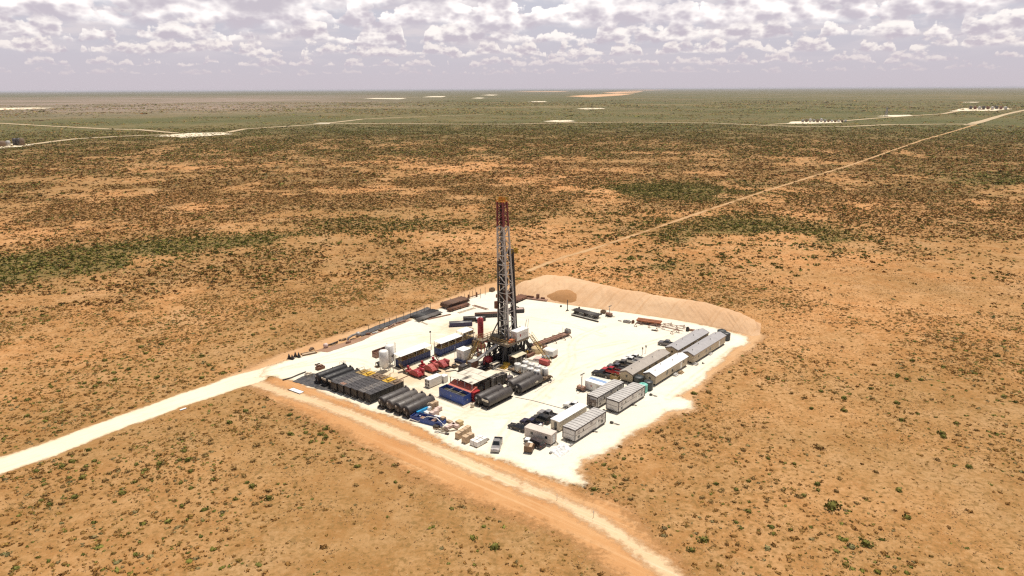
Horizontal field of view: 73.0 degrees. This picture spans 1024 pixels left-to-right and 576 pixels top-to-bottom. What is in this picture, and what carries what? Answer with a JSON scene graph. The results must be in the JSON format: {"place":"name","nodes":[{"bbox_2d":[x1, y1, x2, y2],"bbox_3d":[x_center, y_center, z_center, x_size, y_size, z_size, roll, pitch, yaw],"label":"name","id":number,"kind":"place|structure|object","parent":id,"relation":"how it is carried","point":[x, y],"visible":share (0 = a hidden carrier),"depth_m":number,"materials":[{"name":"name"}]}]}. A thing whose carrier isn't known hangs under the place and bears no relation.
{"place":"outdoors","nodes":[
{"label":"outdoors","id":0,"kind":"place"},
{"bbox_2d":[1,123,177,132],"bbox_3d":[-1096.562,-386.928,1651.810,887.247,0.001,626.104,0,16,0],"label":"distant road","id":1,"kind":"structure","parent":0,"point":[95,128],"depth_m":1525.54,"materials":[{"name":"gravel"}]},
{"bbox_2d":[0,363,277,474],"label":"access road","id":2,"kind":"structure","parent":0,"point":[30,455],"depth_m":174.65,"materials":[{"name":"gravel"}]},
{"bbox_2d":[252,381,683,575],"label":"dirt track","id":3,"kind":"structure","parent":0,"point":[658,564],"depth_m":148.69,"materials":[{"name":"beige soil"}]},
{"bbox_2d":[33,122,917,143],"bbox_3d":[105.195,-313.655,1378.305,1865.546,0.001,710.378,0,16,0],"label":"distant road","id":4,"kind":"structure","parent":0,"point":[528,123],"depth_m":1541.00,"materials":[{"name":"gravel"}]},
{"bbox_2d":[0,88,1023,575],"bbox_3d":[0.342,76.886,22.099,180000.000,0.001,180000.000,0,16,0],"label":"ground","id":5,"kind":"structure","parent":0,"point":[536,556],"depth_m":219.59,"materials":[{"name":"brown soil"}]},
{"bbox_2d":[161,132,227,137],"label":"distant pad","id":6,"kind":"object","parent":5,"relation":"on","point":[189,134],"visible":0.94,"depth_m":1300.11,"materials":[{"name":"gravel"}]},
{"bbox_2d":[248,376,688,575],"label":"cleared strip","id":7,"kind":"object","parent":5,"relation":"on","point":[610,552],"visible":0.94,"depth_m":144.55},
{"bbox_2d":[222,281,765,483],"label":"pad verge","id":8,"kind":"structure","parent":5,"relation":"on","point":[736,353],"depth_m":214.62,"materials":[{"name":"soil"}]},
{"bbox_2d":[260,290,748,486],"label":"caliche pad","id":9,"kind":"object","parent":5,"relation":"on","point":[588,347],"visible":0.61,"depth_m":205.04,"materials":[{"name":"white gravel"}]},
{"bbox_2d":[292,373,344,393],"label":"ground liner","id":10,"kind":"object","parent":9,"relation":"on","point":[307,381],"visible":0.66,"depth_m":196.70,"materials":[{"name":"black plastic"}]},
{"bbox_2d":[314,361,347,383],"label":"horizontal tank","id":11,"kind":"object","parent":10,"relation":"on","point":[318,375],"visible":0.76,"depth_m":197.58,"materials":[{"name":"metal"}]},
{"bbox_2d":[321,365,353,386],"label":"horizontal tank","id":12,"kind":"object","parent":10,"relation":"on","point":[325,378],"visible":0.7,"depth_m":195.73,"materials":[{"name":"metal"}]},
{"bbox_2d":[328,368,359,387],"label":"horizontal tank","id":13,"kind":"object","parent":9,"relation":"on","point":[340,376],"visible":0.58,"depth_m":194.59,"materials":[{"name":"metal"}]},
{"bbox_2d":[331,367,369,391],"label":"flat topped tank","id":14,"kind":"object","parent":9,"relation":"on","point":[334,387],"visible":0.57,"depth_m":192.61,"materials":[{"name":"metal"}]},
{"bbox_2d":[337,368,375,394],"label":"flat topped tank","id":15,"kind":"object","parent":9,"relation":"on","point":[340,385],"visible":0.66,"depth_m":191.25,"materials":[{"name":"metal"}]},
{"bbox_2d":[344,371,381,396],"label":"flat topped tank","id":16,"kind":"object","parent":9,"relation":"on","point":[347,389],"visible":0.59,"depth_m":189.91,"materials":[{"name":"metal"}]},
{"bbox_2d":[316,319,410,351],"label":"gravel strip","id":17,"kind":"object","parent":9,"relation":"on","point":[337,346],"visible":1,"depth_m":227.62,"materials":[{"name":"gravel"}]},
{"bbox_2d":[351,372,389,398],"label":"flat topped tank","id":18,"kind":"object","parent":9,"relation":"on","point":[354,393],"visible":0.61,"depth_m":188.61,"materials":[{"name":"metal"}]},
{"bbox_2d":[357,374,396,400],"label":"flat topped tank","id":19,"kind":"object","parent":9,"relation":"on","point":[361,391],"visible":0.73,"depth_m":187.32,"materials":[{"name":"metal"}]},
{"bbox_2d":[372,346,384,357],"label":"open box","id":20,"kind":"object","parent":9,"relation":"on","point":[375,353],"visible":0.51,"depth_m":215.39,"materials":[{"name":"metal"}]},
{"bbox_2d":[364,377,403,403],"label":"flat topped tank","id":21,"kind":"object","parent":9,"relation":"on","point":[379,391],"visible":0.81,"depth_m":186.06,"materials":[{"name":"metal"}]},
{"bbox_2d":[379,348,390,370],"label":"silo","id":22,"kind":"object","parent":9,"relation":"on","point":[384,363],"visible":1,"depth_m":202.75,"materials":[{"name":"white paint"}]},
{"bbox_2d":[385,342,395,364],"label":"silo","id":23,"kind":"object","parent":9,"relation":"on","point":[390,346],"visible":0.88,"depth_m":206.60,"materials":[{"name":"white paint"}]},
{"bbox_2d":[377,385,409,409],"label":"horizontal tank","id":24,"kind":"object","parent":9,"relation":"on","point":[383,399],"visible":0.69,"depth_m":181.41,"materials":[{"name":"metal"}]},
{"bbox_2d":[360,307,429,335],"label":"liner strip","id":25,"kind":"object","parent":9,"relation":"on","point":[380,326],"visible":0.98,"depth_m":246.23,"materials":[{"name":"black plastic"}]},
{"bbox_2d":[385,388,417,412],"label":"horizontal tank","id":26,"kind":"object","parent":9,"relation":"on","point":[391,402],"visible":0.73,"depth_m":179.65,"materials":[{"name":"metal"}]},
{"bbox_2d":[394,391,426,415],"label":"horizontal tank","id":27,"kind":"object","parent":9,"relation":"on","point":[399,406],"visible":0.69,"depth_m":177.85,"materials":[{"name":"metal"}]},
{"bbox_2d":[394,342,431,368],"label":"mud tank","id":28,"kind":"object","parent":9,"relation":"on","point":[413,354],"visible":1,"depth_m":209.62,"materials":[{"name":"metal"}]},
{"bbox_2d":[403,365,427,379],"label":"mud pump","id":29,"kind":"object","parent":9,"relation":"on","point":[416,373],"visible":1,"depth_m":200.22,"materials":[{"name":"metal"}]},
{"bbox_2d":[402,394,434,418],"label":"horizontal tank","id":30,"kind":"object","parent":9,"relation":"on","point":[414,407],"visible":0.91,"depth_m":176.49,"materials":[{"name":"metal"}]},
{"bbox_2d":[410,412,445,426],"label":"spill tray","id":31,"kind":"object","parent":9,"relation":"on","point":[427,420],"visible":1,"depth_m":172.84,"materials":[{"name":"blue paint"}]},
{"bbox_2d":[417,360,440,373],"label":"mud pump","id":32,"kind":"object","parent":9,"relation":"on","point":[431,367],"visible":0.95,"depth_m":203.68,"materials":[{"name":"metal"}]},
{"bbox_2d":[424,373,441,387],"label":"equipment cabin","id":33,"kind":"object","parent":9,"relation":"on","point":[433,380],"visible":1,"depth_m":193.56,"materials":[{"name":"metal"}]},
{"bbox_2d":[428,356,451,370],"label":"mud pump","id":34,"kind":"object","parent":9,"relation":"on","point":[443,363],"visible":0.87,"depth_m":206.58,"materials":[{"name":"metal"}]},
{"bbox_2d":[433,424,457,431],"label":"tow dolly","id":35,"kind":"object","parent":9,"relation":"on","point":[436,426],"visible":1,"depth_m":169.07,"materials":[{"name":"metal"}]},
{"bbox_2d":[435,395,471,407],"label":"drip tray","id":36,"kind":"object","parent":9,"relation":"on","point":[453,402],"visible":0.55,"depth_m":183.73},
{"bbox_2d":[439,384,470,404],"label":"open bin","id":37,"kind":"object","parent":36,"relation":"on","point":[455,394],"visible":1,"depth_m":184.74,"materials":[{"name":"metal"}]},
{"bbox_2d":[434,327,473,356],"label":"mud tank","id":38,"kind":"object","parent":9,"relation":"on","point":[445,345],"visible":0.99,"depth_m":219.55,"materials":[{"name":"metal"}]},
{"bbox_2d":[449,320,471,326],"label":"pipe tub","id":39,"kind":"object","parent":9,"relation":"on","point":[460,323],"visible":1,"depth_m":242.57,"materials":[{"name":"grey paint"}]},
{"bbox_2d":[454,346,472,363],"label":"equipment cabin","id":40,"kind":"object","parent":9,"relation":"on","point":[463,353],"visible":0.89,"depth_m":210.15,"materials":[{"name":"metal"}]},
{"bbox_2d":[455,425,471,439],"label":"sack pallet","id":41,"kind":"object","parent":9,"relation":"on","point":[462,431],"visible":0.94,"depth_m":165.37,"materials":[{"name":"beige paper"}]},
{"bbox_2d":[449,379,479,401],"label":"lidded bin","id":42,"kind":"object","parent":9,"relation":"on","point":[474,391],"visible":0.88,"depth_m":186.15,"materials":[{"name":"metal"}]},
{"bbox_2d":[461,432,474,443],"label":"sack pallet","id":43,"kind":"object","parent":9,"relation":"on","point":[466,437],"visible":0.87,"depth_m":162.75,"materials":[{"name":"beige paper"}]},
{"bbox_2d":[449,367,492,388],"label":"generator shelter","id":44,"kind":"object","parent":9,"relation":"on","point":[471,375],"visible":0.79,"depth_m":189.68,"materials":[{"name":"grey metal"}]},
{"bbox_2d":[467,359,477,367],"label":"steel box","id":45,"kind":"object","parent":9,"relation":"on","point":[473,363],"visible":0.81,"depth_m":205.24,"materials":[{"name":"metal"}]},
{"bbox_2d":[466,338,480,363],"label":"rig stair","id":46,"kind":"object","parent":9,"relation":"on","point":[473,352],"visible":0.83,"depth_m":209.58,"materials":[{"name":"metal"}]},
{"bbox_2d":[463,315,485,320],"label":"pipe tub","id":47,"kind":"object","parent":9,"relation":"on","point":[472,318],"visible":0.87,"depth_m":248.05,"materials":[{"name":"grey paint"}]},
{"bbox_2d":[473,381,483,391],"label":"generator","id":48,"kind":"object","parent":9,"relation":"on","point":[480,387],"visible":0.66,"depth_m":188.71,"materials":[{"name":"metal"}]},
{"bbox_2d":[480,379,489,389],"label":"radiator","id":49,"kind":"object","parent":48,"relation":"on","point":[486,382],"visible":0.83,"depth_m":189.87,"materials":[{"name":"brown metal"}]},
{"bbox_2d":[470,435,487,447],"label":"sack pallet","id":50,"kind":"object","parent":9,"relation":"on","point":[478,441],"visible":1,"depth_m":161.59,"materials":[{"name":"white plastic"}]},
{"bbox_2d":[477,317,486,352],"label":"gas separator","id":51,"kind":"object","parent":9,"relation":"on","point":[480,325],"visible":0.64,"depth_m":216.12,"materials":[{"name":"red paint"}]},
{"bbox_2d":[481,355,492,366],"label":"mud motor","id":52,"kind":"object","parent":9,"relation":"on","point":[487,359],"visible":0.98,"depth_m":207.29,"materials":[{"name":"red paint"}]},
{"bbox_2d":[476,344,497,364],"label":"pipe slide","id":53,"kind":"object","parent":9,"relation":"on","point":[486,352],"visible":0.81,"depth_m":207.42,"materials":[{"name":"grey metal"}]},
{"bbox_2d":[475,312,499,316],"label":"pipe tub","id":54,"kind":"object","parent":9,"relation":"on","point":[490,314],"visible":0.52,"depth_m":252.17,"materials":[{"name":"metal"}]},
{"bbox_2d":[474,383,503,406],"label":"horizontal tank","id":55,"kind":"object","parent":9,"relation":"on","point":[478,397],"visible":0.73,"depth_m":182.44,"materials":[{"name":"metal"}]},
{"bbox_2d":[491,436,502,451],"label":"pickup truck","id":56,"kind":"object","parent":9,"relation":"on","point":[496,444],"visible":1,"depth_m":159.43,"materials":[{"name":"silver metal"}]},
{"bbox_2d":[482,385,512,409],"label":"horizontal tank","id":57,"kind":"object","parent":9,"relation":"on","point":[498,396],"visible":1,"depth_m":181.89,"materials":[{"name":"metal"}]},
{"bbox_2d":[493,373,501,384],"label":"radiator","id":58,"kind":"object","parent":9,"relation":"on","point":[498,377],"visible":0.72,"depth_m":193.16,"materials":[{"name":"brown metal"}]},
{"bbox_2d":[475,196,531,365],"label":"drilling rig","id":59,"kind":"object","parent":9,"relation":"on","point":[507,340],"visible":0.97,"depth_m":207.78,"materials":[{"name":"white metal"}]},
{"bbox_2d":[507,422,524,431],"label":"parked car","id":60,"kind":"object","parent":9,"relation":"on","point":[520,427],"visible":0.91,"depth_m":168.39,"materials":[{"name":"black paint"}]},
{"bbox_2d":[509,350,526,365],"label":"tool shed","id":61,"kind":"structure","parent":9,"relation":"on","point":[516,356],"depth_m":208.46,"materials":[{"name":"grey metal"}]},
{"bbox_2d":[506,369,534,390],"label":"horizontal tank","id":62,"kind":"object","parent":9,"relation":"on","point":[512,382],"visible":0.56,"depth_m":191.91,"materials":[{"name":"metal"}]},
{"bbox_2d":[514,372,542,395],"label":"horizontal tank","id":63,"kind":"object","parent":9,"relation":"on","point":[528,383],"visible":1,"depth_m":190.02,"materials":[{"name":"grey metal"}]},
{"bbox_2d":[524,442,534,452],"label":"work cart","id":64,"kind":"object","parent":9,"relation":"on","point":[529,447],"visible":1,"depth_m":157.86,"materials":[{"name":"brown paint"}]},
{"bbox_2d":[519,417,543,426],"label":"pickup truck","id":65,"kind":"object","parent":9,"relation":"on","point":[525,421],"visible":0.68,"depth_m":170.41,"materials":[{"name":"blue paint"}]},
{"bbox_2d":[510,367,552,381],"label":"flat trailer","id":66,"kind":"object","parent":9,"relation":"on","point":[548,377],"visible":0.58,"depth_m":197.79,"materials":[{"name":"metal"}]},
{"bbox_2d":[523,437,545,448],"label":"parked car","id":67,"kind":"object","parent":9,"relation":"on","point":[538,443],"visible":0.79,"depth_m":160.10,"materials":[{"name":"black paint"}]},
{"bbox_2d":[525,294,547,301],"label":"fishing sled","id":68,"kind":"object","parent":9,"relation":"on","point":[537,298],"visible":1,"depth_m":272.60,"materials":[{"name":"metal"}]},
{"bbox_2d":[529,332,551,362],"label":"rig stair","id":69,"kind":"object","parent":9,"relation":"on","point":[541,350],"visible":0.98,"depth_m":210.88,"materials":[{"name":"metal"}]},
{"bbox_2d":[531,413,550,423],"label":"parked car","id":70,"kind":"object","parent":9,"relation":"on","point":[544,418],"visible":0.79,"depth_m":172.03,"materials":[{"name":"black paint"}]},
{"bbox_2d":[525,423,557,443],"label":"site trailer","id":71,"kind":"object","parent":9,"relation":"on","point":[547,435],"visible":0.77,"depth_m":162.59,"materials":[{"name":"white metal"}]},
{"bbox_2d":[539,358,549,365],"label":"steel box","id":72,"kind":"object","parent":9,"relation":"on","point":[543,361],"visible":1,"depth_m":208.18,"materials":[{"name":"red paint"}]},
{"bbox_2d":[537,409,557,417],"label":"pickup truck","id":73,"kind":"object","parent":9,"relation":"on","point":[550,413],"visible":0.53,"depth_m":174.80,"materials":[{"name":"silver metal"}]},
{"bbox_2d":[542,347,557,357],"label":"water trailer","id":74,"kind":"object","parent":9,"relation":"on","point":[552,352],"visible":0.76,"depth_m":213.78,"materials":[{"name":"white paint"}]},
{"bbox_2d":[530,328,571,347],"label":"pipe catwalk","id":75,"kind":"object","parent":9,"relation":"on","point":[567,331],"visible":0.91,"depth_m":228.85,"materials":[{"name":"metal"}]},
{"bbox_2d":[549,443,572,457],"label":"plastic sheeting","id":76,"kind":"object","parent":9,"relation":"on","point":[560,450],"visible":1,"depth_m":158.51,"materials":[{"name":"white plastic"}]},
{"bbox_2d":[547,290,576,302],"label":"soil heap","id":77,"kind":"object","parent":9,"relation":"on","point":[564,296],"visible":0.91,"depth_m":270.57,"materials":[{"name":"soil"}]},
{"bbox_2d":[551,402,586,431],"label":"site box","id":78,"kind":"object","parent":9,"relation":"on","point":[560,420],"visible":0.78,"depth_m":170.67,"materials":[{"name":"white metal"}]},
{"bbox_2d":[563,400,577,408],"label":"pickup truck","id":79,"kind":"object","parent":9,"relation":"on","point":[567,404],"visible":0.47,"depth_m":179.76,"materials":[{"name":"white paint"}]},
{"bbox_2d":[576,373,588,391],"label":"light tower","id":80,"kind":"structure","parent":9,"relation":"on","point":[581,387],"depth_m":189.96,"materials":[{"name":"metal"}]},
{"bbox_2d":[562,407,605,441],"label":"office trailer","id":81,"kind":"object","parent":9,"relation":"on","point":[583,424],"visible":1,"depth_m":165.75,"materials":[{"name":"white metal"}]},
{"bbox_2d":[585,377,607,390],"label":"site box","id":82,"kind":"object","parent":9,"relation":"on","point":[592,383],"visible":0.62,"depth_m":190.03,"materials":[{"name":"white paint"}]},
{"bbox_2d":[591,369,611,378],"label":"pickup truck","id":83,"kind":"object","parent":9,"relation":"on","point":[602,372],"visible":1,"depth_m":199.65,"materials":[{"name":"black paint"}]},
{"bbox_2d":[587,379,623,407],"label":"office trailer","id":84,"kind":"object","parent":9,"relation":"on","point":[597,397],"visible":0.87,"depth_m":181.99,"materials":[{"name":"white metal"}]},
{"bbox_2d":[601,366,619,374],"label":"pickup truck","id":85,"kind":"object","parent":9,"relation":"on","point":[611,369],"visible":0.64,"depth_m":201.63,"materials":[{"name":"red paint"}]},
{"bbox_2d":[606,362,626,369],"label":"pickup truck","id":86,"kind":"object","parent":9,"relation":"on","point":[618,366],"visible":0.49,"depth_m":204.40,"materials":[{"name":"grey paint"}]},
{"bbox_2d":[613,359,632,365],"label":"pickup truck","id":87,"kind":"object","parent":9,"relation":"on","point":[623,362],"visible":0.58,"depth_m":206.72,"materials":[{"name":"brown paint"}]},
{"bbox_2d":[606,382,644,412],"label":"office trailer","id":88,"kind":"object","parent":9,"relation":"on","point":[623,398],"visible":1,"depth_m":180.24,"materials":[{"name":"white metal"}]},
{"bbox_2d":[621,356,638,362],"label":"pickup truck","id":89,"kind":"object","parent":9,"relation":"on","point":[631,359],"visible":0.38,"depth_m":209.25,"materials":[{"name":"white paint"}]},
{"bbox_2d":[633,374,643,382],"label":"water tank","id":90,"kind":"object","parent":9,"relation":"on","point":[638,378],"visible":0.77,"depth_m":193.72,"materials":[{"name":"black plastic"}]},
{"bbox_2d":[619,349,669,382],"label":"mobile home","id":91,"kind":"object","parent":9,"relation":"on","point":[640,366],"visible":0.79,"depth_m":200.09,"materials":[{"name":"beige"}]},
{"bbox_2d":[643,379,652,390],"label":"water tank","id":92,"kind":"object","parent":9,"relation":"on","point":[649,383],"visible":0.82,"depth_m":190.17,"materials":[{"name":"teal plastic"}]},
{"bbox_2d":[636,317,661,325],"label":"plate rack","id":93,"kind":"object","parent":9,"relation":"on","point":[649,321],"visible":0.98,"depth_m":244.29,"materials":[{"name":"metal"}]},
{"bbox_2d":[657,339,672,345],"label":"pickup truck","id":94,"kind":"object","parent":9,"relation":"on","point":[664,342],"visible":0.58,"depth_m":223.41,"materials":[{"name":"grey paint"}]},
{"bbox_2d":[643,352,688,385],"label":"mobile home","id":95,"kind":"object","parent":9,"relation":"on","point":[664,369],"visible":0.91,"depth_m":198.84,"materials":[{"name":"beige"}]},
{"bbox_2d":[665,328,708,356],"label":"mobile home","id":96,"kind":"object","parent":9,"relation":"on","point":[686,341],"visible":0.78,"depth_m":218.51,"materials":[{"name":"beige"}]},
{"bbox_2d":[681,332,725,362],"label":"mobile home","id":97,"kind":"object","parent":9,"relation":"on","point":[700,349],"visible":0.89,"depth_m":215.00,"materials":[{"name":"beige"}]},
{"bbox_2d":[0,100,1023,575],"bbox_3d":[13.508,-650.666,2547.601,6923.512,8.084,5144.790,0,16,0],"label":"desert scrub","id":98,"kind":"object","parent":5,"relation":"on","point":[244,154],"visible":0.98,"depth_m":456.49,"materials":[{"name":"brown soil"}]},
{"bbox_2d":[516,275,760,335],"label":"sand berm","id":99,"kind":"structure","parent":5,"relation":"on","point":[594,295],"depth_m":259.69,"materials":[{"name":"sand"}]},
{"bbox_2d":[695,536,708,543],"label":"desert bush","id":100,"kind":"object","parent":5,"relation":"on","point":[703,539],"visible":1,"depth_m":127.17,"materials":[{"name":"plant"}]},
{"bbox_2d":[787,121,841,123],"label":"distant pad","id":101,"kind":"object","parent":5,"relation":"on","point":[800,122],"visible":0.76,"depth_m":1647.78,"materials":[{"name":"gravel"}]},
{"bbox_2d":[824,498,842,511],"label":"desert bush","id":102,"kind":"object","parent":5,"relation":"on","point":[830,505],"visible":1,"depth_m":136.58,"materials":[{"name":"plant"}]},
{"bbox_2d":[859,538,873,548],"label":"desert bush","id":103,"kind":"object","parent":5,"relation":"on","point":[865,543],"visible":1,"depth_m":125.58,"materials":[{"name":"plant"}]},
{"bbox_2d":[953,108,1008,110],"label":"distant pad","id":104,"kind":"object","parent":5,"relation":"on","point":[965,109],"visible":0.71,"depth_m":2446.29,"materials":[{"name":"gravel"}]},
{"bbox_2d":[0,0,1023,91],"label":"sky","id":105,"kind":"structure","parent":0,"point":[46,45],"materials":[{"name":"white"}]},
{"bbox_2d":[573,94,627,96],"bbox_3d":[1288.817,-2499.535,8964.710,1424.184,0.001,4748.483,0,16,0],"label":"distant dune","id":106,"kind":"structure","parent":0,"point":[599,95],"depth_m":8343.91,"materials":[{"name":"sand"}]},
{"bbox_2d":[526,124,976,270],"bbox_3d":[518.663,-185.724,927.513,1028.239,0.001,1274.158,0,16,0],"label":"sandy two track","id":107,"kind":"structure","parent":0,"point":[550,262],"depth_m":454.14,"materials":[{"name":"sand"}]},
{"bbox_2d":[781,111,957,123],"bbox_3d":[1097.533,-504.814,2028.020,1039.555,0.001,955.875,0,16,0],"label":"distant road","id":108,"kind":"structure","parent":0,"point":[887,117],"depth_m":1906.04,"materials":[{"name":"gravel"}]},
{"bbox_2d":[964,110,1023,124],"bbox_3d":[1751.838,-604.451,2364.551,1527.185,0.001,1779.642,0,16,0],"label":"distant road","id":109,"kind":"structure","parent":0,"point":[984,120],"depth_m":1815.43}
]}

